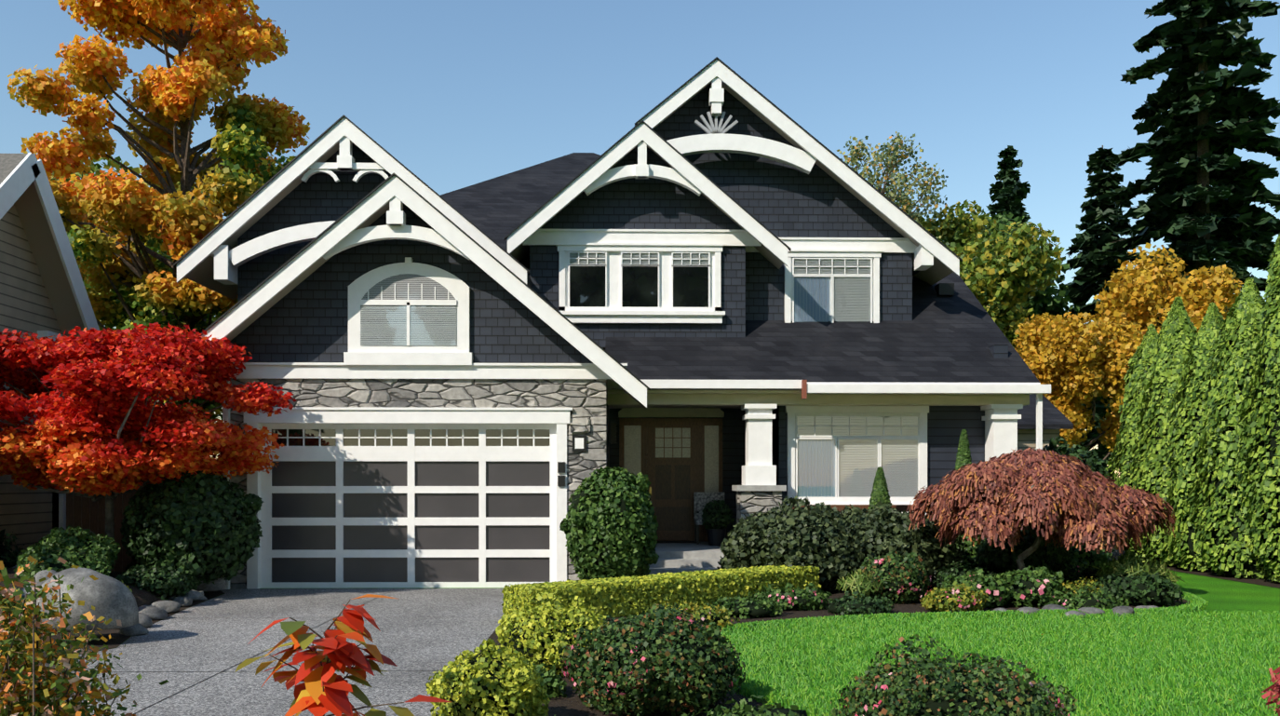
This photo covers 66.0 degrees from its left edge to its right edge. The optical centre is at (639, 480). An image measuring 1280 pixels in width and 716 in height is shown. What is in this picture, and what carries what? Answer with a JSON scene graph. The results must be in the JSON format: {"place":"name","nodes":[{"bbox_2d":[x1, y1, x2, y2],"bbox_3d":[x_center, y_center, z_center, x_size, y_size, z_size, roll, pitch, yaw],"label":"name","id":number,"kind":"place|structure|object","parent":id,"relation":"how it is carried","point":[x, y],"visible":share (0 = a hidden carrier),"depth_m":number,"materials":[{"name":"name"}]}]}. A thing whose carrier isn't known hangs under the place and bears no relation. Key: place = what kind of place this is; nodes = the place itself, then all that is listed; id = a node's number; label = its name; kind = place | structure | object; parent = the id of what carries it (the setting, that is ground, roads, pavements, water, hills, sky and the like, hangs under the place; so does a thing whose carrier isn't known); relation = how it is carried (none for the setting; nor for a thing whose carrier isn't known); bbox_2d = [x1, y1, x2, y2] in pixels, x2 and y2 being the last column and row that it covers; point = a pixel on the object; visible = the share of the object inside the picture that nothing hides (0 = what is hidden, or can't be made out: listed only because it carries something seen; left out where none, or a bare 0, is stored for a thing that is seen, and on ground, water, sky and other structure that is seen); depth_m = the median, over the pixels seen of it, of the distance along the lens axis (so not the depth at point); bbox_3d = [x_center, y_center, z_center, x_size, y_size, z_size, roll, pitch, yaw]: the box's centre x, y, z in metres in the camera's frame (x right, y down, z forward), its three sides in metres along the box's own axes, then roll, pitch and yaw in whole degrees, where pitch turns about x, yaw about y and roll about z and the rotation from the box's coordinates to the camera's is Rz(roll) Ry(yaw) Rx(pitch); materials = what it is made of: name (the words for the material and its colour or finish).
{"place":"outdoors","nodes":[
{"label":"outdoors","id":0,"kind":"place"},
{"bbox_2d":[0,528,29,567],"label":"shrub","id":1,"kind":"object","parent":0,"point":[8,543],"depth_m":13.92,"materials":[{"name":"green plant"}]},
{"bbox_2d":[0,588,32,624],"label":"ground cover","id":2,"kind":"object","parent":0,"point":[21,605],"depth_m":10.90,"materials":[{"name":"plant"}]},
{"bbox_2d":[0,548,1279,715],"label":"ground","id":3,"kind":"structure","parent":0,"point":[195,653],"depth_m":10.52,"materials":[{"name":"grey concrete"}]},
{"bbox_2d":[0,615,97,714],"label":"airy shrub","id":4,"kind":"object","parent":3,"relation":"on","point":[76,673],"depth_m":4.06,"materials":[{"name":"plant"}]},
{"bbox_2d":[0,152,99,557],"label":"neighbour house","id":5,"kind":"structure","parent":3,"relation":"on","point":[43,291],"depth_m":16.51,"materials":[{"name":"beige wood"}]},
{"bbox_2d":[0,553,168,715],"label":"airy shrub","id":6,"kind":"object","parent":3,"relation":"on","point":[20,676],"depth_m":3.34,"materials":[{"name":"plant"}]},
{"bbox_2d":[0,567,169,633],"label":"garden bed","id":7,"kind":"object","parent":3,"relation":"on","point":[143,597],"visible":0.02,"depth_m":12.90,"materials":[{"name":"brown soil"}]},
{"bbox_2d":[13,543,111,579],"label":"shrub","id":8,"kind":"object","parent":7,"relation":"on","point":[100,564],"depth_m":12.43,"materials":[{"name":"green plant"}]},
{"bbox_2d":[30,525,121,570],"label":"shrub","id":9,"kind":"object","parent":7,"relation":"on","point":[61,538],"depth_m":13.22,"materials":[{"name":"green plant"}]},
{"bbox_2d":[66,479,142,572],"bbox_3d":[-8.556,0.798,18.332,4.490,1.850,0.080,0,0,-1],"label":"fence","id":10,"kind":"object","parent":3,"relation":"on","point":[82,512],"visible":0.08,"depth_m":18.27,"materials":[{"name":"brown wood"}]},
{"bbox_2d":[45,152,220,335],"bbox_3d":[-14.523,-4.091,29.586,6.237,11.644,7.278,0,0,-1],"label":"tree","id":11,"kind":"object","parent":3,"relation":"on","point":[95,168],"depth_m":28.88,"materials":[{"name":"orange plant"}]},
{"bbox_2d":[0,322,296,570],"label":"maple","id":12,"kind":"object","parent":3,"relation":"on","point":[182,437],"depth_m":13.65,"materials":[{"name":"red plant"}]},
{"bbox_2d":[115,560,189,600],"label":"shrub","id":13,"kind":"object","parent":3,"relation":"on","point":[173,581],"depth_m":13.31,"materials":[{"name":"green plant"}]},
{"bbox_2d":[7,0,309,433],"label":"tall autumn tree","id":14,"kind":"object","parent":3,"relation":"on","point":[244,121],"depth_m":20.41,"materials":[{"name":"orange plant"}]},
{"bbox_2d":[120,470,264,590],"bbox_3d":[-6.650,0.694,14.697,1.975,1.960,1.865,0,0,-1],"label":"bush","id":15,"kind":"object","parent":3,"relation":"on","point":[183,508],"depth_m":14.13,"materials":[{"name":"green plant"}]},
{"bbox_2d":[235,593,450,715],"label":"plant","id":16,"kind":"object","parent":3,"relation":"on","point":[312,696],"depth_m":5.71,"materials":[{"name":"red plant"}]},
{"bbox_2d":[425,638,550,715],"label":"bush","id":17,"kind":"object","parent":3,"relation":"on","point":[532,698],"depth_m":6.52,"materials":[{"name":"yellow plant"}]},
{"bbox_2d":[532,662,567,698],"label":"ground cover","id":18,"kind":"object","parent":3,"relation":"on","point":[552,680],"depth_m":7.85,"materials":[{"name":"green plant"}]},
{"bbox_2d":[495,590,606,676],"bbox_3d":[-0.792,1.388,8.884,1.094,0.753,1.175,0,0,-1],"label":"gold bush","id":19,"kind":"object","parent":3,"relation":"on","point":[574,611],"depth_m":8.61,"materials":[{"name":"yellow plant"}]},
{"bbox_2d":[12,528,1158,635],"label":"rocks","id":20,"kind":"object","parent":3,"relation":"on","point":[107,597],"visible":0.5,"depth_m":10.39,"materials":[{"name":"grey stone"}]},
{"bbox_2d":[599,614,615,625],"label":"shrub","id":21,"kind":"object","parent":3,"relation":"on","point":[609,620],"visible":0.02,"depth_m":10.58,"materials":[{"name":"green plant"}]},
{"bbox_2d":[559,466,659,580],"bbox_3d":[-0.476,0.746,15.124,1.507,1.977,1.382,0,0,-1],"label":"shrub","id":22,"kind":"object","parent":3,"relation":"on","point":[632,489],"depth_m":14.68,"materials":[{"name":"green plant"}]},
{"bbox_2d":[173,56,1073,589],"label":"house","id":23,"kind":"structure","parent":3,"relation":"on","point":[737,289],"depth_m":17.44,"materials":[{"name":"wood"}]},
{"bbox_2d":[693,492,727,544],"bbox_3d":[1.382,0.723,19.339,0.600,1.000,0.620,0,0,-1],"label":"porch chair","id":24,"kind":"object","parent":23,"relation":"on","point":[701,500],"visible":0.46,"depth_m":19.55,"materials":[{"name":"black metal"}]},
{"bbox_2d":[706,528,726,546],"bbox_3d":[1.445,1.063,18.630,0.380,0.320,0.380,0,0,-1],"label":"plant pot","id":25,"kind":"object","parent":23,"relation":"on","point":[716,537],"visible":0.79,"depth_m":18.49,"materials":[{"name":"black ceramic"}]},
{"bbox_2d":[700,499,735,528],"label":"potted shrub","id":26,"kind":"object","parent":25,"relation":"on","point":[726,511],"depth_m":18.46,"materials":[{"name":"green plant"}]},
{"bbox_2d":[558,603,746,715],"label":"flower bush","id":27,"kind":"object","parent":3,"relation":"on","point":[670,624],"depth_m":7.19,"materials":[{"name":"green plant"}]},
{"bbox_2d":[501,564,821,621],"bbox_3d":[0.494,1.488,13.412,5.067,0.496,0.746,0,0,-38],"label":"box hedge","id":28,"kind":"object","parent":3,"relation":"on","point":[640,593],"depth_m":12.87,"materials":[{"name":"yellow plant"}]},
{"bbox_2d":[643,598,740,629],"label":"flowering shrub","id":29,"kind":"object","parent":3,"relation":"on","point":[706,609],"depth_m":11.29,"materials":[{"name":"plant"}]},
{"bbox_2d":[716,555,731,569],"bbox_3d":[1.752,1.374,16.206,0.975,0.747,1.017,0,0,-1],"label":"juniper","id":30,"kind":"object","parent":3,"relation":"on","point":[721,562],"visible":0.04,"depth_m":16.12,"materials":[{"name":"green plant"}]},
{"bbox_2d":[704,590,785,619],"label":"ground cover","id":31,"kind":"object","parent":3,"relation":"on","point":[766,602],"depth_m":12.44,"materials":[{"name":"green plant"}]},
{"bbox_2d":[691,694,807,715],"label":"ground cover","id":32,"kind":"object","parent":3,"relation":"on","point":[744,708],"depth_m":6.58,"materials":[{"name":"green plant"}]},
{"bbox_2d":[754,581,832,610],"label":"flowering shrub","id":33,"kind":"object","parent":3,"relation":"on","point":[814,599],"depth_m":13.09,"materials":[{"name":"green plant"}]},
{"bbox_2d":[719,495,873,591],"bbox_3d":[2.498,0.981,15.700,2.526,1.524,2.104,0,0,-1],"label":"shrub","id":34,"kind":"object","parent":3,"relation":"on","point":[748,542],"depth_m":15.05,"materials":[{"name":"green plant"}]},
{"bbox_2d":[835,568,883,598],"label":"shrub","id":35,"kind":"object","parent":3,"relation":"on","point":[858,581],"visible":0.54,"depth_m":13.48,"materials":[{"name":"green plant"}]},
{"bbox_2d":[824,590,894,615],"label":"ground cover","id":36,"kind":"object","parent":3,"relation":"on","point":[886,608],"depth_m":12.63,"materials":[{"name":"green plant"}]},
{"bbox_2d":[868,466,891,511],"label":"cone shrub","id":37,"kind":"object","parent":3,"relation":"on","point":[880,491],"depth_m":16.84,"materials":[{"name":"green plant"}]},
{"bbox_2d":[836,131,949,245],"bbox_3d":[8.759,-5.751,36.933,5.730,14.977,5.694,0,0,-1],"label":"sparse tree","id":38,"kind":"object","parent":3,"relation":"on","point":[890,160],"depth_m":36.45,"materials":[{"name":"green plant"}]},
{"bbox_2d":[856,550,931,604],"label":"flower bush","id":39,"kind":"object","parent":3,"relation":"on","point":[919,572],"depth_m":13.73,"materials":[{"name":"green plant"}]},
{"bbox_2d":[829,500,965,590],"bbox_3d":[3.909,1.044,15.909,2.694,1.405,2.192,0,0,-1],"label":"shrub","id":40,"kind":"object","parent":3,"relation":"on","point":[886,520],"depth_m":15.23,"materials":[{"name":"green plant"}]},
{"bbox_2d":[886,192,998,254],"bbox_3d":[10.590,-5.015,39.810,7.104,13.542,6.652,0,0,-1],"label":"yellow green tree","id":41,"kind":"object","parent":3,"relation":"on","point":[963,227],"visible":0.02,"depth_m":38.33,"materials":[{"name":"plant"}]},
{"bbox_2d":[689,589,1209,715],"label":"grass blades","id":42,"kind":"object","parent":3,"relation":"on","point":[1197,602],"visible":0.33,"depth_m":11.90,"materials":[{"name":"green plant"}]},
{"bbox_2d":[830,633,1077,715],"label":"flower bush","id":43,"kind":"object","parent":3,"relation":"on","point":[858,700],"depth_m":5.93,"materials":[{"name":"green plant"}]},
{"bbox_2d":[919,580,988,611],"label":"flowering shrub","id":44,"kind":"object","parent":3,"relation":"on","point":[926,600],"depth_m":12.82,"materials":[{"name":"plant"}]},
{"bbox_2d":[933,558,997,591],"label":"shrub","id":45,"kind":"object","parent":3,"relation":"on","point":[964,568],"depth_m":14.96,"materials":[{"name":"green plant"}]},
{"bbox_2d":[948,429,985,571],"bbox_3d":[5.587,0.422,16.947,0.766,2.644,0.775,0,0,-1],"label":"cone shrub","id":46,"kind":"object","parent":3,"relation":"on","point":[963,456],"depth_m":16.83,"materials":[{"name":"green plant"}]},
{"bbox_2d":[938,568,1012,607],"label":"flowering shrub","id":47,"kind":"object","parent":3,"relation":"on","point":[979,576],"depth_m":13.30,"materials":[{"name":"green plant"}]},
{"bbox_2d":[943,220,1064,397],"bbox_3d":[11.913,-3.686,36.565,7.247,10.838,7.008,0,0,-1],"label":"yellow green tree","id":48,"kind":"object","parent":3,"relation":"on","point":[996,280],"visible":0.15,"depth_m":33.96,"materials":[{"name":"plant"}]},
{"bbox_2d":[985,145,1038,309],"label":"fir","id":49,"kind":"object","parent":3,"relation":"on","point":[1010,191],"depth_m":60.89,"materials":[{"name":"green plant"}]},
{"bbox_2d":[955,211,1080,322],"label":"conifer tree","id":50,"kind":"object","parent":3,"relation":"on","point":[1042,302],"depth_m":44.03,"materials":[{"name":"green plant"}]},
{"bbox_2d":[972,528,1073,575],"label":"pier shrub","id":51,"kind":"object","parent":3,"relation":"on","point":[1000,564],"depth_m":16.10,"materials":[{"name":"green plant"}]},
{"bbox_2d":[987,565,1065,607],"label":"flowering shrub","id":52,"kind":"object","parent":3,"relation":"on","point":[1053,579],"depth_m":13.35,"materials":[{"name":"green plant"}]},
{"bbox_2d":[906,446,1178,570],"bbox_3d":[5.943,0.617,14.803,3.715,2.239,3.036,0,0,-1],"label":"laceleaf maple","id":53,"kind":"object","parent":3,"relation":"on","point":[1074,502],"depth_m":13.97,"materials":[{"name":"brown plant"}]},
{"bbox_2d":[1050,559,1088,584],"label":"shrub","id":54,"kind":"object","parent":3,"relation":"on","point":[1065,572],"depth_m":16.12,"materials":[{"name":"green plant"}]},
{"bbox_2d":[1012,311,1143,459],"bbox_3d":[12.478,-1.603,28.263,4.766,6.678,4.267,0,0,-1],"label":"yellow tree","id":55,"kind":"object","parent":3,"relation":"on","point":[1064,358],"depth_m":27.10,"materials":[{"name":"yellow plant"}]},
{"bbox_2d":[1042,436,1118,552],"bbox_3d":[9.476,0.390,22.024,2.642,2.754,2.507,0,0,-1],"label":"shrub","id":56,"kind":"object","parent":3,"relation":"on","point":[1094,463],"depth_m":21.61,"materials":[{"name":"green plant"}]},
{"bbox_2d":[1061,576,1105,597],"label":"flowering plant","id":57,"kind":"object","parent":3,"relation":"on","point":[1074,588],"depth_m":13.79,"materials":[{"name":"yellow plant"}]},
{"bbox_2d":[1046,585,1131,610],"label":"ground cover","id":58,"kind":"object","parent":3,"relation":"on","point":[1095,594],"depth_m":12.89,"materials":[{"name":"green plant"}]},
{"bbox_2d":[1066,564,1111,585],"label":"shrub","id":59,"kind":"object","parent":3,"relation":"on","point":[1095,571],"depth_m":15.30,"materials":[{"name":"green plant"}]},
{"bbox_2d":[1071,541,1109,569],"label":"pier shrub","id":60,"kind":"object","parent":3,"relation":"on","point":[1099,558],"depth_m":16.50,"materials":[{"name":"green plant"}]},
{"bbox_2d":[1093,539,1116,566],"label":"shrub","id":61,"kind":"object","parent":3,"relation":"on","point":[1110,554],"depth_m":17.69,"materials":[{"name":"green plant"}]},
{"bbox_2d":[1062,145,1155,469],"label":"fir","id":62,"kind":"object","parent":3,"relation":"on","point":[1085,285],"depth_m":45.90,"materials":[{"name":"green plant"}]},
{"bbox_2d":[1091,550,1168,580],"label":"grass tuft","id":63,"kind":"object","parent":3,"relation":"on","point":[1129,563],"visible":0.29,"depth_m":13.95,"materials":[{"name":"green plant"}]},
{"bbox_2d":[1090,566,1184,606],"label":"bush","id":64,"kind":"object","parent":3,"relation":"on","point":[1174,594],"depth_m":13.48,"materials":[{"name":"green plant"}]},
{"bbox_2d":[1144,560,1184,583],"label":"shrub","id":65,"kind":"object","parent":3,"relation":"on","point":[1166,572],"visible":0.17,"depth_m":14.34,"materials":[{"name":"green plant"}]},
{"bbox_2d":[1087,242,1243,421],"bbox_3d":[17.068,-3.039,32.097,6.566,9.558,4.887,0,0,-42],"label":"yellow tree","id":66,"kind":"object","parent":3,"relation":"on","point":[1140,289],"depth_m":31.11,"materials":[{"name":"yellow plant"}]},
{"bbox_2d":[1085,0,1279,454],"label":"conifer tree","id":67,"kind":"object","parent":3,"relation":"on","point":[1167,210],"depth_m":37.73,"materials":[{"name":"green plant"}]},
{"bbox_2d":[1104,233,1279,583],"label":"cedar hedge","id":68,"kind":"object","parent":3,"relation":"on","point":[1206,345],"depth_m":17.63,"materials":[{"name":"green plant"}]},
{"bbox_2d":[1154,121,1249,309],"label":"fir","id":69,"kind":"object","parent":3,"relation":"on","point":[1237,267],"depth_m":54.81,"materials":[{"name":"green plant"}]},
{"bbox_2d":[1261,640,1279,715],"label":"plant","id":70,"kind":"object","parent":3,"relation":"on","point":[1274,688],"visible":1,"depth_m":5.00,"materials":[{"name":"red plant"}]},
{"bbox_2d":[0,0,1279,476],"label":"sky","id":71,"kind":"structure","parent":0,"point":[462,93],"materials":[{"name":"blue"}]},
{"bbox_2d":[720,609,1279,715],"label":"lawn","id":72,"kind":"structure","parent":0,"point":[1209,635],"depth_m":9.67,"materials":[{"name":"green plant"}]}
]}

